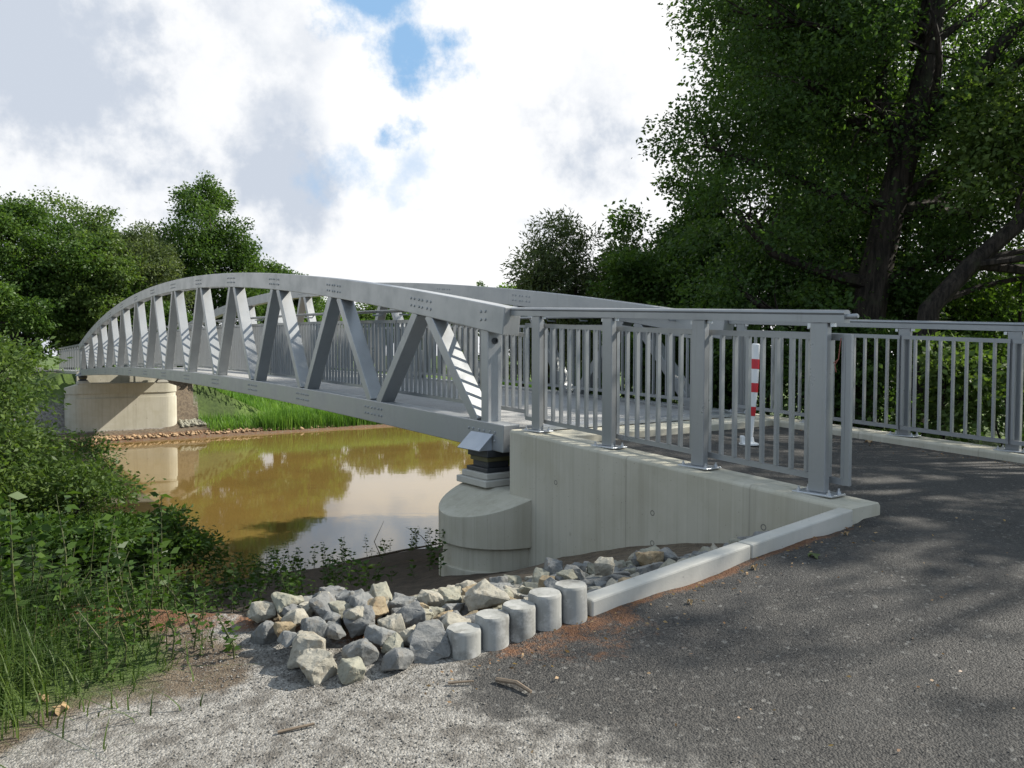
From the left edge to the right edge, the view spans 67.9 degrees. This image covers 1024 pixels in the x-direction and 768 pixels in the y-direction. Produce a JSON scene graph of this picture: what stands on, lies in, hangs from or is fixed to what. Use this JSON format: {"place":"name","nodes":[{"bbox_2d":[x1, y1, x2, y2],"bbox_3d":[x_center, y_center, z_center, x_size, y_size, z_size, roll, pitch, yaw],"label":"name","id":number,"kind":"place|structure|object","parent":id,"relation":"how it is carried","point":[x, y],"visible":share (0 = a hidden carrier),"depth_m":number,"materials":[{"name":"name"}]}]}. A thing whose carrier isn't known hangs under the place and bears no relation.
{"place":"outdoors","nodes":[
{"label":"outdoors","id":0,"kind":"place"},
{"bbox_2d":[37,426,472,588],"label":"river water","id":1,"kind":"structure","parent":0,"point":[303,492],"depth_m":24.86,"materials":[{"name":"liquid"}]},
{"bbox_2d":[0,356,1023,767],"bbox_3d":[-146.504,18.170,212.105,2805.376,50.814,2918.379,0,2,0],"label":"ground","id":2,"kind":"structure","parent":0,"point":[766,662],"depth_m":3.00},
{"bbox_2d":[0,281,64,387],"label":"tree","id":3,"kind":"object","parent":2,"relation":"on","point":[14,313],"visible":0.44,"depth_m":43.35,"materials":[{"name":"green plant"}]},
{"bbox_2d":[0,324,85,361],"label":"tree","id":4,"kind":"object","parent":2,"relation":"on","point":[25,337],"visible":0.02,"depth_m":58.16,"materials":[{"name":"green plant"}]},
{"bbox_2d":[0,186,116,381],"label":"tree","id":5,"kind":"object","parent":2,"relation":"on","point":[18,220],"visible":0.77,"depth_m":46.86,"materials":[{"name":"green plant"}]},
{"bbox_2d":[0,384,139,513],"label":"shrub","id":6,"kind":"object","parent":2,"relation":"on","point":[95,448],"visible":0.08,"depth_m":13.17,"materials":[{"name":"green plant"}]},
{"bbox_2d":[20,185,127,369],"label":"tree","id":7,"kind":"object","parent":2,"relation":"on","point":[100,217],"visible":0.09,"depth_m":59.57,"materials":[{"name":"green plant"}]},
{"bbox_2d":[0,508,162,595],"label":"shrub","id":8,"kind":"object","parent":2,"relation":"on","point":[127,531],"visible":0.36,"depth_m":7.44,"materials":[{"name":"green plant"}]},
{"bbox_2d":[0,326,166,567],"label":"shrub","id":9,"kind":"object","parent":2,"relation":"on","point":[61,475],"visible":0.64,"depth_m":8.20,"materials":[{"name":"green plant"}]},
{"bbox_2d":[22,222,148,367],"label":"tree","id":10,"kind":"object","parent":2,"relation":"on","point":[119,275],"visible":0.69,"depth_m":48.14,"materials":[{"name":"green plant"}]},
{"bbox_2d":[0,490,179,629],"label":"weeds","id":11,"kind":"object","parent":2,"relation":"on","point":[46,526],"visible":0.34,"depth_m":3.90,"materials":[{"name":"green plant"}]},
{"bbox_2d":[56,370,176,431],"bbox_3d":[-22.904,1.758,43.082,5.180,5.194,11.280,-2,3,-36],"label":"abutment","id":12,"kind":"object","parent":2,"relation":"on","point":[107,402],"visible":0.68,"depth_m":38.48,"materials":[{"name":"concrete"}]},
{"bbox_2d":[58,344,79,370],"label":"railing","id":13,"kind":"object","parent":12,"relation":"on","point":[74,363],"visible":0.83,"depth_m":41.88,"materials":[{"name":"metal"}]},
{"bbox_2d":[76,273,733,472],"bbox_3d":[-9.200,-1.304,23.952,4.208,3.345,37.028,-2,3,-36],"label":"footbridge","id":14,"kind":"object","parent":12,"relation":"on","point":[285,352],"visible":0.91,"depth_m":12.23,"materials":[{"name":"grey metal"}]},
{"bbox_2d":[0,525,239,767],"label":"grass","id":15,"kind":"structure","parent":2,"relation":"on","point":[7,682],"depth_m":3.18,"materials":[{"name":"plant"}]},
{"bbox_2d":[0,552,241,683],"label":"weeds","id":16,"kind":"object","parent":2,"relation":"on","point":[114,611],"visible":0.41,"depth_m":3.40,"materials":[{"name":"green plant"}]},
{"bbox_2d":[107,272,165,335],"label":"tree","id":17,"kind":"object","parent":2,"relation":"on","point":[128,294],"visible":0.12,"depth_m":50.95,"materials":[{"name":"green plant"}]},
{"bbox_2d":[105,219,195,327],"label":"tree","id":18,"kind":"object","parent":2,"relation":"on","point":[161,264],"visible":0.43,"depth_m":52.53,"materials":[{"name":"green plant"}]},
{"bbox_2d":[75,500,241,611],"bbox_3d":[-4.772,2.249,9.219,2.501,1.537,2.362,0,2,0],"label":"shrub","id":19,"kind":"object","parent":2,"relation":"on","point":[185,540],"visible":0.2,"depth_m":9.29,"materials":[{"name":"green plant"}]},
{"bbox_2d":[132,300,193,367],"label":"tree","id":20,"kind":"object","parent":2,"relation":"on","point":[166,306],"visible":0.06,"depth_m":49.21,"materials":[{"name":"green plant"}]},
{"bbox_2d":[177,418,206,427],"bbox_3d":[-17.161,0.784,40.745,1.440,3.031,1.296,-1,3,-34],"label":"rubble","id":21,"kind":"object","parent":2,"relation":"on","point":[191,422],"visible":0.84,"depth_m":40.53,"materials":[{"name":"stone"}]},
{"bbox_2d":[58,424,345,441],"bbox_3d":[-15.668,2.567,40.357,14.674,0.363,0.676,-2,3,-35],"label":"rubble","id":22,"kind":"object","parent":2,"relation":"on","point":[158,435],"visible":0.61,"depth_m":39.01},
{"bbox_2d":[135,170,271,326],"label":"tree","id":23,"kind":"object","parent":2,"relation":"on","point":[193,243],"visible":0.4,"depth_m":57.06,"materials":[{"name":"green plant"}]},
{"bbox_2d":[3,529,447,613],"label":"bank weeds","id":24,"kind":"object","parent":2,"relation":"on","point":[229,573],"visible":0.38,"depth_m":8.33,"materials":[{"name":"green plant"}]},
{"bbox_2d":[248,601,277,622],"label":"rock","id":25,"kind":"object","parent":2,"relation":"on","point":[260,611],"visible":1,"depth_m":3.52,"materials":[{"name":"stone"}]},
{"bbox_2d":[249,620,277,644],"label":"rock","id":26,"kind":"object","parent":2,"relation":"on","point":[263,633],"visible":0.81,"depth_m":3.37,"materials":[{"name":"stone"}]},
{"bbox_2d":[235,252,324,323],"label":"tree","id":27,"kind":"object","parent":2,"relation":"on","point":[276,268],"visible":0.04,"depth_m":62.84,"materials":[{"name":"green plant"}]},
{"bbox_2d":[273,621,295,636],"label":"rock","id":28,"kind":"object","parent":2,"relation":"on","point":[279,627],"visible":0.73,"depth_m":3.30,"materials":[{"name":"stone"}]},
{"bbox_2d":[271,592,303,616],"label":"rock","id":29,"kind":"object","parent":2,"relation":"on","point":[280,600],"visible":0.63,"depth_m":3.54,"materials":[{"name":"stone"}]},
{"bbox_2d":[281,604,298,615],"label":"rock","id":30,"kind":"object","parent":2,"relation":"on","point":[286,609],"visible":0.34,"depth_m":3.48,"materials":[{"name":"stone"}]},
{"bbox_2d":[281,608,308,626],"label":"rock","id":31,"kind":"object","parent":30,"relation":"on","point":[296,616],"visible":0.71,"depth_m":3.37,"materials":[{"name":"stone"}]},
{"bbox_2d":[287,630,325,668],"bbox_3d":[-0.859,1.120,3.201,0.150,0.144,0.191,5,-10,-6],"label":"rock","id":32,"kind":"object","parent":2,"relation":"on","point":[302,641],"visible":0.59,"depth_m":3.13,"materials":[{"name":"stone"}]},
{"bbox_2d":[277,630,296,647],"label":"rock","id":33,"kind":"object","parent":32,"relation":"on","point":[285,638],"visible":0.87,"depth_m":3.23,"materials":[{"name":"grey stone"}]},
{"bbox_2d":[173,527,442,583],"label":"shore weeds","id":34,"kind":"object","parent":2,"relation":"on","point":[415,543],"visible":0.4,"depth_m":14.84,"materials":[{"name":"green plant"}]},
{"bbox_2d":[300,616,327,638],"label":"rock","id":35,"kind":"object","parent":2,"relation":"on","point":[318,625],"visible":0.69,"depth_m":3.27,"materials":[{"name":"grey stone"}]},
{"bbox_2d":[296,648,337,685],"bbox_3d":[-0.803,1.141,3.076,0.152,0.127,0.127,9,22,32],"label":"rock","id":36,"kind":"object","parent":2,"relation":"on","point":[317,666],"visible":0.96,"depth_m":3.04,"materials":[{"name":"stone"}]},
{"bbox_2d":[309,591,335,618],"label":"rock","id":37,"kind":"object","parent":2,"relation":"on","point":[319,605],"visible":0.71,"depth_m":3.47,"materials":[{"name":"stone"}]},
{"bbox_2d":[326,621,345,639],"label":"rock","id":38,"kind":"object","parent":2,"relation":"on","point":[335,631],"visible":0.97,"depth_m":3.28,"materials":[{"name":"stone"}]},
{"bbox_2d":[154,367,531,430],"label":"meadow grass","id":39,"kind":"structure","parent":2,"relation":"on","point":[252,401],"depth_m":42.53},
{"bbox_2d":[337,656,365,684],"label":"rock","id":40,"kind":"object","parent":2,"relation":"on","point":[351,670],"visible":0.95,"depth_m":3.02,"materials":[{"name":"stone"}]},
{"bbox_2d":[343,605,374,637],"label":"rock","id":41,"kind":"object","parent":2,"relation":"on","point":[356,627],"visible":0.74,"depth_m":3.35,"materials":[{"name":"stone"}]},
{"bbox_2d":[343,606,363,619],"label":"rock","id":42,"kind":"object","parent":41,"relation":"on","point":[355,613],"visible":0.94,"depth_m":3.35,"materials":[{"name":"stone"}]},
{"bbox_2d":[341,637,378,666],"bbox_3d":[-0.645,1.123,3.180,0.147,0.148,0.132,26,6,39],"label":"rock","id":43,"kind":"object","parent":2,"relation":"on","point":[366,650],"visible":0.72,"depth_m":3.14,"materials":[{"name":"grey stone"}]},
{"bbox_2d":[355,302,377,326],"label":"distant tree","id":44,"kind":"object","parent":2,"relation":"on","point":[368,307],"visible":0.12,"depth_m":97.41,"materials":[{"name":"green plant"}]},
{"bbox_2d":[364,624,394,645],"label":"rock","id":45,"kind":"object","parent":2,"relation":"on","point":[376,634],"visible":0.84,"depth_m":3.25,"materials":[{"name":"grey stone"}]},
{"bbox_2d":[252,379,517,430],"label":"reeds","id":46,"kind":"object","parent":2,"relation":"on","point":[299,420],"visible":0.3,"depth_m":43.32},
{"bbox_2d":[377,613,405,633],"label":"rock","id":47,"kind":"object","parent":2,"relation":"on","point":[394,622],"visible":0.76,"depth_m":3.34,"materials":[{"name":"stone"}]},
{"bbox_2d":[381,632,403,652],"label":"rock","id":48,"kind":"object","parent":2,"relation":"on","point":[395,639],"visible":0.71,"depth_m":3.22,"materials":[{"name":"stone"}]},
{"bbox_2d":[380,647,413,671],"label":"rock","id":49,"kind":"object","parent":2,"relation":"on","point":[398,658],"visible":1,"depth_m":3.08,"materials":[{"name":"stone"}]},
{"bbox_2d":[392,592,417,600],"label":"rock","id":50,"kind":"object","parent":2,"relation":"on","point":[395,595],"visible":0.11,"depth_m":3.78,"materials":[{"name":"grey stone"}]},
{"bbox_2d":[387,595,414,614],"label":"rock","id":51,"kind":"object","parent":50,"relation":"on","point":[398,601],"visible":0.5,"depth_m":3.65,"materials":[{"name":"grey stone"}]},
{"bbox_2d":[396,601,425,628],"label":"rock","id":52,"kind":"object","parent":2,"relation":"on","point":[413,613],"visible":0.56,"depth_m":3.41,"materials":[{"name":"stone"}]},
{"bbox_2d":[407,619,450,662],"bbox_3d":[-0.356,1.097,3.268,0.179,0.138,0.227,-14,6,-8],"label":"rock","id":53,"kind":"object","parent":2,"relation":"on","point":[428,640],"visible":0.91,"depth_m":3.19,"materials":[{"name":"stone"}]},
{"bbox_2d":[441,611,470,629],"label":"rock","id":54,"kind":"object","parent":2,"relation":"on","point":[449,618],"visible":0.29,"depth_m":3.35,"materials":[{"name":"stone"}]},
{"bbox_2d":[446,622,480,659],"bbox_3d":[-0.206,1.224,3.252,0.152,0.366,0.152,0,1,0],"label":"palisade post","id":55,"kind":"object","parent":2,"relation":"on","point":[464,638],"visible":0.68,"depth_m":3.19,"materials":[{"name":"concrete"}]},
{"bbox_2d":[465,610,478,615],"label":"rock","id":56,"kind":"object","parent":2,"relation":"on","point":[473,612],"visible":0.15,"depth_m":3.63,"materials":[{"name":"stone"}]},
{"bbox_2d":[464,579,509,611],"bbox_3d":[-0.134,1.040,3.753,0.216,0.145,0.185,-19,-9,-7],"label":"rock","id":57,"kind":"object","parent":56,"relation":"on","point":[483,594],"visible":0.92,"depth_m":3.68,"materials":[{"name":"stone"}]},
{"bbox_2d":[475,609,509,650],"bbox_3d":[-0.086,1.199,3.325,0.152,0.390,0.152,0,1,0],"label":"palisade post","id":58,"kind":"object","parent":2,"relation":"on","point":[494,624],"visible":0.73,"depth_m":3.26,"materials":[{"name":"concrete"}]},
{"bbox_2d":[495,677,531,692],"bbox_3d":[0.010,1.161,2.942,0.170,0.025,0.030,2,3,36],"label":"stick","id":59,"kind":"object","parent":2,"relation":"on","point":[513,682],"visible":1,"depth_m":2.94,"materials":[{"name":"brown wood"}]},
{"bbox_2d":[502,599,535,642],"bbox_3d":[0.032,1.181,3.394,0.152,0.399,0.152,0,2,0],"label":"palisade post","id":60,"kind":"object","parent":2,"relation":"on","point":[522,613],"visible":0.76,"depth_m":3.32,"materials":[{"name":"concrete"}]},
{"bbox_2d":[528,587,561,630],"bbox_3d":[0.152,1.157,3.462,0.152,0.422,0.152,-1,3,0],"label":"palisade post","id":61,"kind":"object","parent":2,"relation":"on","point":[547,601],"visible":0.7,"depth_m":3.39,"materials":[{"name":"concrete"}]},
{"bbox_2d":[509,305,583,386],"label":"waterside bush","id":62,"kind":"object","parent":2,"relation":"on","point":[531,356],"visible":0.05,"depth_m":20.05,"materials":[{"name":"green plant"}]},
{"bbox_2d":[109,567,1023,767],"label":"loose gravel","id":63,"kind":"structure","parent":2,"relation":"on","point":[338,726],"depth_m":2.78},
{"bbox_2d":[554,580,586,624],"bbox_3d":[0.275,1.141,3.534,0.152,0.427,0.152,-1,2,0],"label":"palisade post","id":64,"kind":"object","parent":2,"relation":"on","point":[574,600],"visible":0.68,"depth_m":3.46,"materials":[{"name":"concrete"}]},
{"bbox_2d":[499,204,645,397],"bbox_3d":[1.444,-0.351,18.127,3.528,7.821,2.846,0,2,0],"label":"waterside bush","id":65,"kind":"object","parent":2,"relation":"on","point":[557,269],"visible":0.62,"depth_m":17.49,"materials":[{"name":"green plant"}]},
{"bbox_2d":[580,576,600,590],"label":"rock","id":66,"kind":"object","parent":2,"relation":"on","point":[589,581],"visible":0.29,"depth_m":4.28,"materials":[{"name":"stone"}]},
{"bbox_2d":[594,557,614,575],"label":"rock","id":67,"kind":"object","parent":66,"relation":"on","point":[604,566],"visible":0.96,"depth_m":4.34,"materials":[{"name":"stone"}]},
{"bbox_2d":[635,562,663,573],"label":"rock","id":68,"kind":"object","parent":2,"relation":"on","point":[650,567],"visible":0.31,"depth_m":4.37,"materials":[{"name":"grey stone"}]},
{"bbox_2d":[601,299,716,403],"bbox_3d":[2.958,0.518,14.618,2.821,4.400,1.820,-1,2,-14],"label":"shrub","id":69,"kind":"object","parent":2,"relation":"on","point":[662,373],"visible":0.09,"depth_m":14.17,"materials":[{"name":"green plant"}]},
{"bbox_2d":[585,233,733,402],"bbox_3d":[3.318,-0.125,16.592,3.587,6.338,2.894,0,2,0],"label":"waterside bush","id":70,"kind":"object","parent":2,"relation":"on","point":[641,276],"visible":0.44,"depth_m":15.71,"materials":[{"name":"green plant"}]},
{"bbox_2d":[587,542,749,615],"bbox_3d":[0.822,1.161,3.933,1.180,0.507,0.100,-2,3,-36],"label":"kerb stone","id":71,"kind":"object","parent":2,"relation":"on","point":[691,570],"visible":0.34,"depth_m":3.87,"materials":[{"name":"concrete"}]},
{"bbox_2d":[591,149,787,408],"bbox_3d":[4.717,-1.285,19.439,5.310,9.368,5.939,0,2,0],"label":"background tree","id":72,"kind":"object","parent":2,"relation":"on","point":[622,223],"visible":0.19,"depth_m":19.06,"materials":[{"name":"green plant"}]},
{"bbox_2d":[376,489,1023,767],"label":"road grit","id":73,"kind":"object","parent":2,"relation":"on","point":[800,650],"visible":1,"depth_m":3.14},
{"bbox_2d":[425,429,1014,752],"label":"leaf litter","id":74,"kind":"object","parent":2,"relation":"on","point":[557,677],"visible":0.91,"depth_m":3.44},
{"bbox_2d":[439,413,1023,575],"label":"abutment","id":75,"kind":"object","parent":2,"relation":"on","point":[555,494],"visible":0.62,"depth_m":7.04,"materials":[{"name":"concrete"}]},
{"bbox_2d":[511,307,858,497],"bbox_3d":[1.150,-0.026,6.574,0.194,1.464,3.858,-2,3,-36],"label":"railing","id":76,"kind":"object","parent":75,"relation":"on","point":[820,338],"visible":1,"depth_m":6.05,"materials":[{"name":"metal"}]},
{"bbox_2d":[675,286,797,415],"bbox_3d":[3.716,0.370,12.672,2.005,3.932,1.656,0,2,0],"label":"shrub","id":77,"kind":"object","parent":2,"relation":"on","point":[728,369],"visible":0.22,"depth_m":12.43,"materials":[{"name":"green plant"}]},
{"bbox_2d":[688,220,862,416],"bbox_3d":[5.514,-0.333,15.948,3.947,5.832,3.606,0,2,0],"label":"shrub","id":78,"kind":"object","parent":2,"relation":"on","point":[758,289],"visible":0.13,"depth_m":15.00,"materials":[{"name":"green plant"}]},
{"bbox_2d":[738,508,852,557],"bbox_3d":[1.724,1.054,4.579,1.027,0.492,0.100,-2,3,-36],"label":"kerb stone","id":79,"kind":"object","parent":2,"relation":"on","point":[830,521],"visible":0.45,"depth_m":4.53,"materials":[{"name":"concrete"}]},
{"bbox_2d":[631,0,1023,426],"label":"leaning tree","id":80,"kind":"object","parent":2,"relation":"on","point":[828,43],"visible":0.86,"depth_m":12.56,"materials":[{"name":"green plant"}]},
{"bbox_2d":[667,0,1023,352],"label":"background tree","id":81,"kind":"object","parent":2,"relation":"on","point":[757,207],"visible":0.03,"depth_m":17.73,"materials":[{"name":"green plant"}]},
{"bbox_2d":[765,289,929,431],"bbox_3d":[4.844,-0.028,11.203,2.260,2.782,1.603,0,2,0],"label":"shrub","id":82,"kind":"object","parent":2,"relation":"on","point":[869,373],"visible":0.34,"depth_m":11.09,"materials":[{"name":"green plant"}]},
{"bbox_2d":[773,239,955,420],"bbox_3d":[6.323,-0.253,13.905,3.300,4.714,2.971,1,2,26],"label":"shrub","id":83,"kind":"object","parent":2,"relation":"on","point":[891,309],"visible":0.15,"depth_m":13.20,"materials":[{"name":"green plant"}]},
{"bbox_2d":[756,400,1023,446],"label":"ground cover","id":84,"kind":"object","parent":2,"relation":"on","point":[891,422],"visible":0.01,"depth_m":8.89,"materials":[{"name":"green plant"}]},
{"bbox_2d":[834,271,1023,442],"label":"shrub","id":85,"kind":"object","parent":2,"relation":"on","point":[935,427],"visible":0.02,"depth_m":17.61,"materials":[{"name":"green plant"}]},
{"bbox_2d":[910,331,1006,439],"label":"shrub","id":86,"kind":"object","parent":2,"relation":"on","point":[959,383],"visible":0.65,"depth_m":9.99,"materials":[{"name":"green plant"}]},
{"bbox_2d":[900,263,1023,449],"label":"shrub","id":87,"kind":"object","parent":2,"relation":"on","point":[974,308],"visible":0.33,"depth_m":13.48,"materials":[{"name":"green plant"}]},
{"bbox_2d":[908,54,1023,432],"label":"slanting tree","id":88,"kind":"object","parent":2,"relation":"on","point":[988,255],"visible":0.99,"depth_m":11.38,"materials":[{"name":"green plant"}]},
{"bbox_2d":[985,355,1023,447],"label":"shrub","id":89,"kind":"object","parent":2,"relation":"on","point":[1000,381],"visible":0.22,"depth_m":9.89,"materials":[{"name":"green plant"}]},
{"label":"concrete kerb","id":90,"kind":"structure","parent":2,"relation":"on","visible":0},
{"bbox_2d":[728,319,1023,452],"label":"railing","id":91,"kind":"object","parent":90,"relation":"on","point":[1012,441],"visible":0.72,"depth_m":8.15,"materials":[{"name":"metal"}]},
{"bbox_2d":[0,0,1023,355],"label":"sky","id":92,"kind":"structure","parent":0,"point":[401,141],"materials":[{"name":"white"}]},
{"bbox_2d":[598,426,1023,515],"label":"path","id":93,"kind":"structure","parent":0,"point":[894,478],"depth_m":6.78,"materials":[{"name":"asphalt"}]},
{"bbox_2d":[739,343,759,445],"bbox_3d":[2.452,0.104,7.843,0.201,1.045,0.198,0,2,0],"label":"bollard","id":94,"kind":"object","parent":93,"relation":"on","point":[755,367],"visible":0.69,"depth_m":7.80,"materials":[{"name":"white plastic"}]},
{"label":"rock","id":95,"kind":"object","parent":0,"visible":0},
{"bbox_2d":[555,575,563,580],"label":"rock","id":96,"kind":"object","parent":95,"relation":"on","point":[558,578],"visible":0.22,"depth_m":4.24,"materials":[{"name":"stone"}]},
{"bbox_2d":[556,569,577,579],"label":"rock","id":97,"kind":"object","parent":96,"relation":"on","point":[569,574],"visible":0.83,"depth_m":4.25,"materials":[{"name":"stone"}]},
{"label":"rock","id":98,"kind":"object","parent":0,"visible":0},
{"bbox_2d":[438,586,462,606],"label":"rock","id":99,"kind":"object","parent":98,"relation":"on","point":[452,595],"visible":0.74,"depth_m":3.83,"materials":[{"name":"stone"}]},
{"bbox_2d":[417,589,444,606],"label":"rock","id":100,"kind":"object","parent":99,"relation":"on","point":[431,598],"visible":0.79,"depth_m":3.78,"materials":[{"name":"stone"}]},
{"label":"rock","id":101,"kind":"object","parent":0,"visible":0},
{"bbox_2d":[543,557,562,574],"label":"rock","id":102,"kind":"object","parent":101,"relation":"on","point":[553,566],"visible":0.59,"depth_m":4.71,"materials":[{"name":"grey stone"}]},
{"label":"rock","id":103,"kind":"object","parent":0,"visible":0},
{"bbox_2d":[349,592,373,606],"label":"rock","id":104,"kind":"object","parent":103,"relation":"on","point":[360,599],"visible":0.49,"depth_m":3.49,"materials":[{"name":"grey stone"}]},
{"bbox_2d":[367,596,388,618],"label":"rock","id":105,"kind":"object","parent":104,"relation":"on","point":[379,605],"visible":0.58,"depth_m":3.49,"materials":[{"name":"stone"}]},
{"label":"rock","id":106,"kind":"object","parent":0,"visible":0},
{"bbox_2d":[635,551,663,565],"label":"rock","id":107,"kind":"object","parent":106,"relation":"on","point":[646,558],"visible":0.84,"depth_m":4.55,"materials":[{"name":"stone"}]},
{"label":"rock","id":108,"kind":"object","parent":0,"visible":0},
{"bbox_2d":[329,600,353,619],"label":"rock","id":109,"kind":"object","parent":108,"relation":"on","point":[339,607],"visible":0.48,"depth_m":3.47,"materials":[{"name":"stone"}]},
{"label":"rock","id":110,"kind":"object","parent":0,"visible":0},
{"bbox_2d":[369,581,392,615],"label":"rock","id":111,"kind":"object","parent":110,"relation":"on","point":[381,589],"visible":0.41,"depth_m":3.80,"materials":[{"name":"stone"}]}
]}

